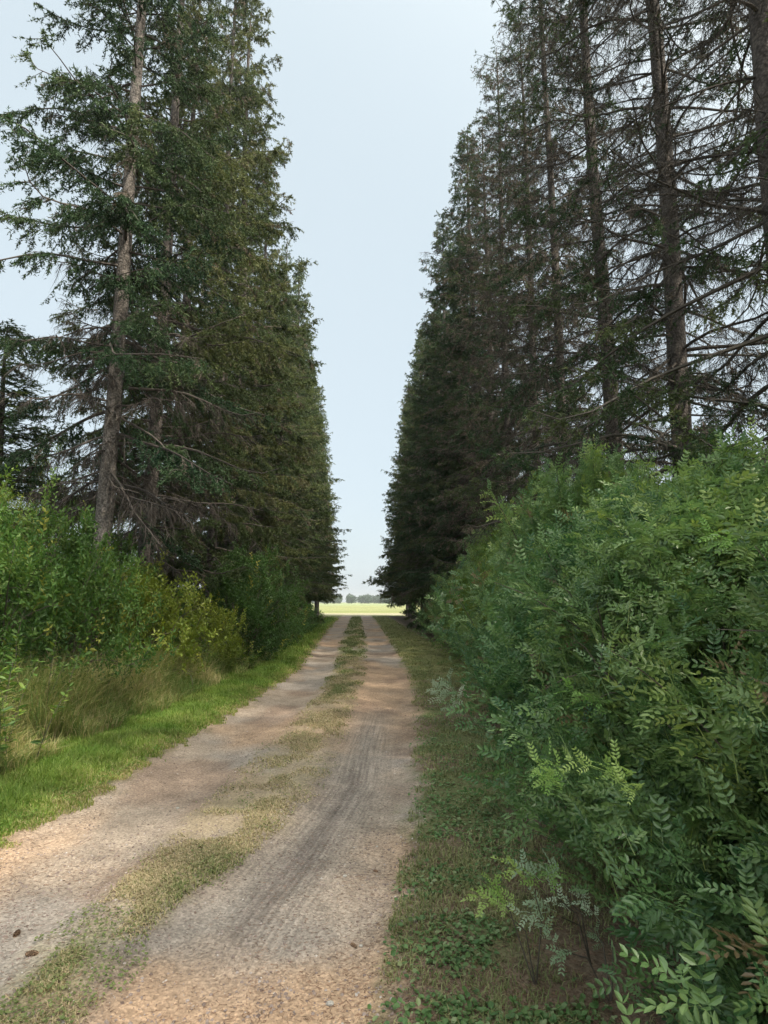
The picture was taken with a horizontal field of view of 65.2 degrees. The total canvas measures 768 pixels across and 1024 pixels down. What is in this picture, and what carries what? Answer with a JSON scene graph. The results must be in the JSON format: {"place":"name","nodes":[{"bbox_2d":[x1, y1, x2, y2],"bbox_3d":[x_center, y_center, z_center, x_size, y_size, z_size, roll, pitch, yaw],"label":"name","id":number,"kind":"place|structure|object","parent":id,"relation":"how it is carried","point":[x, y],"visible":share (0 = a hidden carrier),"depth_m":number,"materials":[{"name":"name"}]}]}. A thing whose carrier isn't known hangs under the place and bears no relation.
{"place":"outdoors","nodes":[
{"label":"outdoors","id":0,"kind":"place"},
{"bbox_2d":[0,629,276,774],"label":"tall grass","id":1,"kind":"structure","parent":0,"point":[95,709],"depth_m":7.64,"materials":[{"name":"green plant"}]},
{"bbox_2d":[0,616,338,848],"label":"lawn grass","id":2,"kind":"structure","parent":0,"point":[76,765],"depth_m":6.48,"materials":[{"name":"green plant"}]},
{"bbox_2d":[0,616,367,1023],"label":"grass strip","id":3,"kind":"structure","parent":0,"point":[148,882],"depth_m":3.92,"materials":[{"name":"green plant"}]},
{"bbox_2d":[0,615,430,1023],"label":"dirt track","id":4,"kind":"structure","parent":0,"point":[379,650],"depth_m":3.74,"materials":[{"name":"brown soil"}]},
{"bbox_2d":[13,929,20,937],"bbox_3d":[-1.833,2.104,2.996,0.028,0.028,0.058,1,-9,-6],"label":"spruce cone","id":5,"kind":"object","parent":4,"relation":"on","point":[16,933],"visible":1,"depth_m":2.99,"materials":[{"name":"brown plant"}]},
{"bbox_2d":[25,950,38,956],"bbox_3d":[-1.628,2.041,2.773,0.058,0.029,0.028,1,-9,-7],"label":"spruce cone","id":6,"kind":"object","parent":4,"relation":"on","point":[30,953],"visible":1,"depth_m":2.77,"materials":[{"name":"brown plant"}]},
{"bbox_2d":[0,654,364,1023],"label":"clover patches","id":7,"kind":"object","parent":4,"relation":"on","point":[61,1017],"visible":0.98,"depth_m":2.70,"materials":[{"name":"green plant"}]},
{"bbox_2d":[326,1000,333,1006],"bbox_3d":[-0.225,2.048,2.500,0.033,0.018,0.026,-1,-9,4],"label":"stone","id":8,"kind":"object","parent":4,"relation":"on","point":[330,1003],"visible":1,"depth_m":2.49,"materials":[{"name":"beige stone"}]},
{"bbox_2d":[0,602,767,1023],"bbox_3d":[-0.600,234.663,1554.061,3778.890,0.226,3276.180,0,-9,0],"label":"ground","id":9,"kind":"structure","parent":0,"point":[356,608],"depth_m":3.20,"materials":[{"name":"green plant"}]},
{"bbox_2d":[0,653,45,740],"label":"leafy weed","id":10,"kind":"object","parent":9,"relation":"on","point":[10,670],"visible":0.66,"depth_m":6.10,"materials":[{"name":"green plant"}]},
{"bbox_2d":[0,494,60,648],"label":"leafy shrub","id":11,"kind":"object","parent":9,"relation":"on","point":[45,557],"visible":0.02,"depth_m":12.65,"materials":[{"name":"green plant"}]},
{"bbox_2d":[0,476,70,651],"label":"willow shrub","id":12,"kind":"object","parent":9,"relation":"on","point":[9,507],"visible":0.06,"depth_m":10.24,"materials":[{"name":"green plant"}]},
{"bbox_2d":[0,682,74,758],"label":"leafy weed","id":13,"kind":"object","parent":9,"relation":"on","point":[2,725],"visible":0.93,"depth_m":5.74,"materials":[{"name":"green plant"}]},
{"bbox_2d":[0,319,79,626],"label":"spruce tree","id":14,"kind":"object","parent":9,"relation":"on","point":[13,438],"visible":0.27,"depth_m":15.01,"materials":[{"name":"green plant"}]},
{"bbox_2d":[1,626,87,717],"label":"leafy weed","id":15,"kind":"object","parent":9,"relation":"on","point":[18,661],"visible":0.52,"depth_m":7.26,"materials":[{"name":"green plant"}]},
{"bbox_2d":[0,464,134,695],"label":"leafy shrub","id":16,"kind":"object","parent":9,"relation":"on","point":[30,563],"visible":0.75,"depth_m":7.92,"materials":[{"name":"green plant"}]},
{"bbox_2d":[0,435,137,646],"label":"willow shrub","id":17,"kind":"object","parent":9,"relation":"on","point":[57,448],"visible":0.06,"depth_m":16.84,"materials":[{"name":"green plant"}]},
{"bbox_2d":[0,467,175,693],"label":"leafy shrub","id":18,"kind":"object","parent":9,"relation":"on","point":[90,584],"visible":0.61,"depth_m":9.00,"materials":[{"name":"green plant"}]},
{"bbox_2d":[56,644,121,697],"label":"leafy weed","id":19,"kind":"object","parent":9,"relation":"on","point":[83,667],"visible":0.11,"depth_m":8.29,"materials":[{"name":"green plant"}]},
{"bbox_2d":[18,499,204,654],"bbox_3d":[-5.407,1.600,12.259,3.693,3.612,3.775,-7,-11,40],"label":"leafy shrub","id":20,"kind":"object","parent":9,"relation":"on","point":[126,546],"visible":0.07,"depth_m":12.22,"materials":[{"name":"green plant"}]},
{"bbox_2d":[61,548,231,690],"bbox_3d":[-4.473,1.983,10.915,3.057,2.741,3.252,5,-10,-28],"label":"yellowing shrub","id":21,"kind":"object","parent":9,"relation":"on","point":[173,607],"visible":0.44,"depth_m":10.82,"materials":[{"name":"green plant"}]},
{"bbox_2d":[0,0,297,654],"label":"spruce tree","id":22,"kind":"object","parent":9,"relation":"on","point":[120,210],"visible":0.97,"depth_m":10.84,"materials":[{"name":"green plant"}]},
{"bbox_2d":[2,0,303,620],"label":"spruce tree","id":23,"kind":"object","parent":9,"relation":"on","point":[208,335],"visible":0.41,"depth_m":14.35,"materials":[{"name":"green plant"}]},
{"bbox_2d":[0,648,310,837],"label":"lawn clover","id":24,"kind":"object","parent":9,"relation":"on","point":[33,811],"visible":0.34,"depth_m":5.11,"materials":[{"name":"green plant"}]},
{"bbox_2d":[41,0,278,636],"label":"spruce tree","id":25,"kind":"object","parent":9,"relation":"on","point":[218,368],"visible":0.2,"depth_m":16.82,"materials":[{"name":"green plant"}]},
{"bbox_2d":[185,638,215,670],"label":"leafy weed","id":26,"kind":"object","parent":9,"relation":"on","point":[202,657],"visible":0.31,"depth_m":11.93,"materials":[{"name":"green plant"}]},
{"bbox_2d":[163,590,265,671],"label":"yellowing shrub","id":27,"kind":"object","parent":9,"relation":"on","point":[225,618],"visible":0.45,"depth_m":13.03,"materials":[{"name":"green plant"}]},
{"bbox_2d":[124,0,314,604],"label":"spruce tree","id":28,"kind":"object","parent":9,"relation":"on","point":[246,529],"visible":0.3,"depth_m":20.79,"materials":[{"name":"green plant"}]},
{"bbox_2d":[120,0,326,643],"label":"spruce tree","id":29,"kind":"object","parent":9,"relation":"on","point":[268,448],"visible":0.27,"depth_m":23.61,"materials":[{"name":"green plant"}]},
{"bbox_2d":[165,540,311,663],"bbox_3d":[-3.970,2.336,15.486,3.503,3.296,3.494,6,-10,-34],"label":"leafy shrub","id":30,"kind":"object","parent":9,"relation":"on","point":[243,588],"visible":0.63,"depth_m":15.21,"materials":[{"name":"green plant"}]},
{"bbox_2d":[229,648,260,668],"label":"leafy weed","id":31,"kind":"object","parent":9,"relation":"on","point":[239,657],"visible":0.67,"depth_m":13.48,"materials":[{"name":"green plant"}]},
{"bbox_2d":[214,564,304,653],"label":"leafy shrub","id":32,"kind":"object","parent":9,"relation":"on","point":[273,597],"visible":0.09,"depth_m":17.71,"materials":[{"name":"green plant"}]},
{"bbox_2d":[207,144,313,594],"bbox_3d":[-6.041,-6.779,29.821,5.187,26.199,5.350,-3,-9,21],"label":"spruce tree","id":33,"kind":"object","parent":9,"relation":"on","point":[266,254],"visible":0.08,"depth_m":30.25,"materials":[{"name":"green plant"}]},
{"bbox_2d":[196,189,343,603],"bbox_3d":[-6.427,-4.912,26.509,7.149,20.876,6.905,-7,-11,38],"label":"spruce tree","id":34,"kind":"object","parent":9,"relation":"on","point":[286,516],"visible":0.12,"depth_m":25.77,"materials":[{"name":"green plant"}]},
{"bbox_2d":[237,572,308,646],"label":"leafy shrub","id":35,"kind":"object","parent":9,"relation":"on","point":[297,624],"visible":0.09,"depth_m":20.59,"materials":[{"name":"green plant"}]},
{"bbox_2d":[249,278,319,607],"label":"spruce tree","id":36,"kind":"object","parent":9,"relation":"on","point":[317,498],"visible":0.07,"depth_m":35.93,"materials":[{"name":"green plant"}]},
{"bbox_2d":[196,593,391,603],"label":"wood","id":37,"kind":"object","parent":9,"relation":"on","point":[367,598],"visible":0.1,"depth_m":622.91,"materials":[{"name":"plant"}]},
{"bbox_2d":[268,579,320,639],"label":"leafy shrub","id":38,"kind":"object","parent":9,"relation":"on","point":[306,627],"visible":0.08,"depth_m":24.48,"materials":[{"name":"green plant"}]},
{"bbox_2d":[246,259,346,626],"bbox_3d":[-5.775,-3.926,32.005,7.437,20.544,7.701,2,-9,-16],"label":"spruce tree","id":39,"kind":"object","parent":9,"relation":"on","point":[302,577],"visible":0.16,"depth_m":31.60,"materials":[{"name":"green plant"}]},
{"bbox_2d":[274,239,319,602],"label":"spruce tree","id":40,"kind":"object","parent":9,"relation":"on","point":[305,424],"visible":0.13,"depth_m":38.79,"materials":[{"name":"green plant"}]},
{"bbox_2d":[284,270,326,596],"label":"spruce tree","id":41,"kind":"object","parent":9,"relation":"on","point":[313,394],"visible":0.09,"depth_m":45.23,"materials":[{"name":"green plant"}]},
{"bbox_2d":[277,256,338,597],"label":"spruce tree","id":42,"kind":"object","parent":9,"relation":"on","point":[312,523],"visible":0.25,"depth_m":42.16,"materials":[{"name":"green plant"}]},
{"bbox_2d":[292,598,323,633],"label":"leafy shrub","id":43,"kind":"object","parent":9,"relation":"on","point":[305,604],"visible":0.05,"depth_m":29.17,"materials":[{"name":"green plant"}]},
{"bbox_2d":[297,598,330,627],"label":"leafy shrub","id":44,"kind":"object","parent":9,"relation":"on","point":[314,613],"visible":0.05,"depth_m":34.45,"materials":[{"name":"green plant"}]},
{"bbox_2d":[294,348,339,599],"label":"spruce tree","id":45,"kind":"object","parent":9,"relation":"on","point":[331,534],"visible":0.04,"depth_m":50.76,"materials":[{"name":"green plant"}]},
{"bbox_2d":[288,331,351,600],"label":"spruce tree","id":46,"kind":"object","parent":9,"relation":"on","point":[321,474],"visible":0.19,"depth_m":46.77,"materials":[{"name":"green plant"}]},
{"bbox_2d":[303,416,345,603],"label":"spruce tree","id":47,"kind":"object","parent":9,"relation":"on","point":[327,537],"visible":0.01,"depth_m":55.58,"materials":[{"name":"green plant"}]},
{"bbox_2d":[305,395,345,605],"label":"spruce tree","id":48,"kind":"object","parent":9,"relation":"on","point":[328,596],"visible":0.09,"depth_m":53.47,"materials":[{"name":"green plant"}]},
{"bbox_2d":[310,398,343,604],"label":"spruce tree","id":49,"kind":"object","parent":9,"relation":"on","point":[329,535],"visible":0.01,"depth_m":64.27,"materials":[{"name":"green plant"}]},
{"bbox_2d":[308,374,346,603],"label":"spruce tree","id":50,"kind":"object","parent":9,"relation":"on","point":[323,448],"visible":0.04,"depth_m":59.56,"materials":[{"name":"green plant"}]},
{"bbox_2d":[314,412,341,614],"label":"spruce tree","id":51,"kind":"object","parent":9,"relation":"on","point":[315,604],"visible":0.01,"depth_m":66.99,"materials":[{"name":"green plant"}]},
{"bbox_2d":[309,461,347,604],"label":"spruce tree","id":52,"kind":"object","parent":9,"relation":"on","point":[314,600],"visible":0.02,"depth_m":61.13,"materials":[{"name":"green plant"}]},
{"bbox_2d":[317,384,341,612],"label":"spruce tree","id":53,"kind":"object","parent":9,"relation":"on","point":[326,424],"visible":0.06,"depth_m":73.08,"materials":[{"name":"green plant"}]},
{"bbox_2d":[361,406,416,611],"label":"spruce tree","id":54,"kind":"object","parent":9,"relation":"on","point":[379,575],"visible":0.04,"depth_m":60.80,"materials":[{"name":"green plant"}]},
{"bbox_2d":[366,393,414,616],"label":"spruce tree","id":55,"kind":"object","parent":9,"relation":"on","point":[388,506],"visible":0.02,"depth_m":65.32,"materials":[{"name":"green plant"}]},
{"bbox_2d":[369,379,412,604],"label":"spruce tree","id":56,"kind":"object","parent":9,"relation":"on","point":[402,400],"visible":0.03,"depth_m":69.06,"materials":[{"name":"green plant"}]},
{"bbox_2d":[376,424,408,615],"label":"spruce tree","id":57,"kind":"object","parent":9,"relation":"on","point":[393,539],"visible":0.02,"depth_m":70.73,"materials":[{"name":"green plant"}]},
{"bbox_2d":[369,385,416,618],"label":"spruce tree","id":58,"kind":"object","parent":9,"relation":"on","point":[390,590],"visible":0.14,"depth_m":58.12,"materials":[{"name":"green plant"}]},
{"bbox_2d":[380,337,423,620],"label":"spruce tree","id":59,"kind":"object","parent":9,"relation":"on","point":[406,419],"visible":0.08,"depth_m":52.79,"materials":[{"name":"green plant"}]},
{"bbox_2d":[384,334,423,598],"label":"spruce tree","id":60,"kind":"object","parent":9,"relation":"on","point":[404,464],"depth_m":56.89,"materials":[{"name":"green plant"}]},
{"bbox_2d":[381,325,428,606],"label":"spruce tree","id":61,"kind":"object","parent":9,"relation":"on","point":[409,437],"visible":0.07,"depth_m":50.06,"materials":[{"name":"green plant"}]},
{"bbox_2d":[381,319,431,603],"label":"spruce tree","id":62,"kind":"object","parent":9,"relation":"on","point":[394,562],"visible":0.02,"depth_m":47.17,"materials":[{"name":"green plant"}]},
{"bbox_2d":[382,309,442,605],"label":"spruce tree","id":63,"kind":"object","parent":9,"relation":"on","point":[411,546],"visible":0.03,"depth_m":43.70,"materials":[{"name":"green plant"}]},
{"bbox_2d":[383,295,451,620],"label":"spruce tree","id":64,"kind":"object","parent":9,"relation":"on","point":[404,589],"visible":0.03,"depth_m":40.74,"materials":[{"name":"green plant"}]},
{"bbox_2d":[412,596,439,629],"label":"pinnate shrub","id":65,"kind":"object","parent":9,"relation":"on","point":[422,616],"visible":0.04,"depth_m":33.49,"materials":[{"name":"green plant"}]},
{"bbox_2d":[416,585,446,634],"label":"pinnate shrub","id":66,"kind":"object","parent":9,"relation":"on","point":[425,616],"visible":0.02,"depth_m":29.13,"materials":[{"name":"green plant"}]},
{"bbox_2d":[377,210,487,627],"bbox_3d":[4.195,-6.408,38.431,7.658,28.256,8.357,2,-9,-14],"label":"spruce tree","id":67,"kind":"object","parent":9,"relation":"on","point":[441,238],"visible":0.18,"depth_m":38.45,"materials":[{"name":"green plant"}]},
{"bbox_2d":[412,560,468,646],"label":"pinnate shrub","id":68,"kind":"object","parent":9,"relation":"on","point":[430,604],"visible":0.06,"depth_m":21.69,"materials":[{"name":"green plant"}]},
{"bbox_2d":[422,570,458,639],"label":"pinnate shrub","id":69,"kind":"object","parent":9,"relation":"on","point":[425,612],"visible":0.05,"depth_m":25.23,"materials":[{"name":"green plant"}]},
{"bbox_2d":[425,667,468,724],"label":"young sprig","id":70,"kind":"object","parent":9,"relation":"on","point":[443,694],"visible":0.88,"depth_m":7.75,"materials":[{"name":"green plant"}]},
{"bbox_2d":[388,240,506,628],"bbox_3d":[4.480,-4.982,35.532,7.905,24.493,8.627,-2,-9,14],"label":"spruce tree","id":71,"kind":"object","parent":9,"relation":"on","point":[423,563],"visible":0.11,"depth_m":35.30,"materials":[{"name":"green plant"}]},
{"bbox_2d":[417,561,483,650],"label":"pinnate shrub","id":72,"kind":"object","parent":9,"relation":"on","point":[447,617],"visible":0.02,"depth_m":18.67,"materials":[{"name":"green plant"}]},
{"bbox_2d":[381,124,521,631],"bbox_3d":[4.384,-7.038,29.160,8.104,26.706,7.426,7,-11,-39],"label":"spruce tree","id":73,"kind":"object","parent":9,"relation":"on","point":[458,355],"visible":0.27,"depth_m":28.87,"materials":[{"name":"green plant"}]},
{"bbox_2d":[407,220,499,612],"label":"spruce tree","id":74,"kind":"object","parent":9,"relation":"on","point":[449,468],"visible":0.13,"depth_m":32.27,"materials":[{"name":"green plant"}]},
{"bbox_2d":[441,528,496,645],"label":"pinnate shrub","id":75,"kind":"object","parent":9,"relation":"on","point":[473,539],"visible":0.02,"depth_m":14.07,"materials":[{"name":"green plant"}]},
{"bbox_2d":[442,525,501,663],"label":"pinnate shrub","id":76,"kind":"object","parent":9,"relation":"on","point":[458,656],"visible":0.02,"depth_m":16.00,"materials":[{"name":"green plant"}]},
{"bbox_2d":[402,122,552,624],"bbox_3d":[4.450,-6.581,26.682,7.311,24.475,7.414,5,-10,-31],"label":"spruce tree","id":77,"kind":"object","parent":9,"relation":"on","point":[448,515],"visible":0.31,"depth_m":26.67,"materials":[{"name":"green plant"}]},
{"bbox_2d":[432,464,550,681],"bbox_3d":[2.853,1.231,11.029,3.664,4.220,3.882,6,-10,-33],"label":"pinnate shrub","id":78,"kind":"object","parent":9,"relation":"on","point":[464,581],"visible":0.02,"depth_m":10.81,"materials":[{"name":"green plant"}]},
{"bbox_2d":[420,48,592,569],"bbox_3d":[4.877,-7.230,23.553,6.672,24.825,6.579,-7,-11,39],"label":"spruce tree","id":79,"kind":"object","parent":9,"relation":"on","point":[467,503],"visible":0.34,"depth_m":23.41,"materials":[{"name":"green plant"}]},
{"bbox_2d":[367,663,647,1023],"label":"ground cover","id":80,"kind":"object","parent":9,"relation":"on","point":[553,1018],"visible":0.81,"depth_m":2.84,"materials":[{"name":"green plant"}]},
{"bbox_2d":[460,851,565,984],"bbox_3d":[0.525,1.702,2.460,0.424,0.606,0.257,0,-9,0],"label":"young sprig","id":81,"kind":"object","parent":9,"relation":"on","point":[492,892],"visible":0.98,"depth_m":2.48,"materials":[{"name":"green plant"}]},
{"bbox_2d":[406,470,655,711],"bbox_3d":[2.643,1.142,8.215,3.960,3.727,5.374,2,-9,-11],"label":"pinnate shrub","id":82,"kind":"object","parent":9,"relation":"on","point":[467,630],"visible":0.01,"depth_m":8.98,"materials":[{"name":"green plant"}]},
{"bbox_2d":[505,849,591,964],"bbox_3d":[0.655,1.765,2.686,0.386,0.554,0.422,-7,-11,39],"label":"young sprig","id":83,"kind":"object","parent":9,"relation":"on","point":[565,899],"visible":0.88,"depth_m":2.64,"materials":[{"name":"green plant"}]},
{"bbox_2d":[452,0,647,568],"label":"spruce tree","id":84,"kind":"object","parent":9,"relation":"on","point":[554,263],"visible":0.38,"depth_m":17.78,"materials":[{"name":"green plant"}]},
{"bbox_2d":[443,0,670,563],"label":"spruce tree","id":85,"kind":"object","parent":9,"relation":"on","point":[502,378],"visible":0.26,"depth_m":20.12,"materials":[{"name":"green plant"}]},
{"bbox_2d":[534,889,613,1001],"bbox_3d":[0.783,1.798,2.463,0.349,0.423,0.182,4,-9,-22],"label":"young sprig","id":86,"kind":"object","parent":9,"relation":"on","point":[546,932],"visible":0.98,"depth_m":2.47,"materials":[{"name":"green plant"}]},
{"bbox_2d":[424,434,767,735],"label":"pinnate shrub","id":87,"kind":"object","parent":9,"relation":"on","point":[593,470],"visible":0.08,"depth_m":6.50,"materials":[{"name":"green plant"}]},
{"bbox_2d":[439,465,767,851],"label":"pinnate shrub","id":88,"kind":"object","parent":9,"relation":"on","point":[549,567],"visible":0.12,"depth_m":4.39,"materials":[{"name":"green plant"}]},
{"bbox_2d":[450,0,763,548],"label":"spruce tree","id":89,"kind":"object","parent":9,"relation":"on","point":[560,26],"visible":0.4,"depth_m":14.48,"materials":[{"name":"green plant"}]},
{"bbox_2d":[458,415,767,1006],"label":"pinnate shrub","id":90,"kind":"object","parent":9,"relation":"on","point":[670,555],"visible":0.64,"depth_m":2.93,"materials":[{"name":"green plant"}]},
{"bbox_2d":[468,0,767,541],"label":"spruce tree","id":91,"kind":"object","parent":9,"relation":"on","point":[676,355],"visible":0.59,"depth_m":10.97,"materials":[{"name":"green plant"}]},
{"bbox_2d":[517,0,767,478],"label":"spruce tree","id":92,"kind":"object","parent":9,"relation":"on","point":[758,42],"visible":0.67,"depth_m":8.55,"materials":[{"name":"green plant"}]},
{"bbox_2d":[530,493,767,1023],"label":"pinnate shrub","id":93,"kind":"object","parent":9,"relation":"on","point":[710,998],"visible":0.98,"depth_m":1.99,"materials":[{"name":"green plant"}]},
{"bbox_2d":[658,419,762,489],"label":"pinnate shrub","id":94,"kind":"object","parent":9,"relation":"on","point":[714,444],"visible":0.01,"depth_m":9.05,"materials":[{"name":"green plant"}]},
{"bbox_2d":[673,0,767,353],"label":"spruce tree","id":95,"kind":"object","parent":9,"relation":"on","point":[748,141],"visible":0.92,"depth_m":7.23,"materials":[{"name":"green plant"}]},
{"bbox_2d":[693,445,767,473],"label":"pinnate shrub","id":96,"kind":"object","parent":9,"relation":"on","point":[711,459],"visible":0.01,"depth_m":7.11,"materials":[{"name":"green plant"}]},
{"bbox_2d":[0,0,767,601],"label":"sky","id":97,"kind":"structure","parent":0,"point":[374,97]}
]}

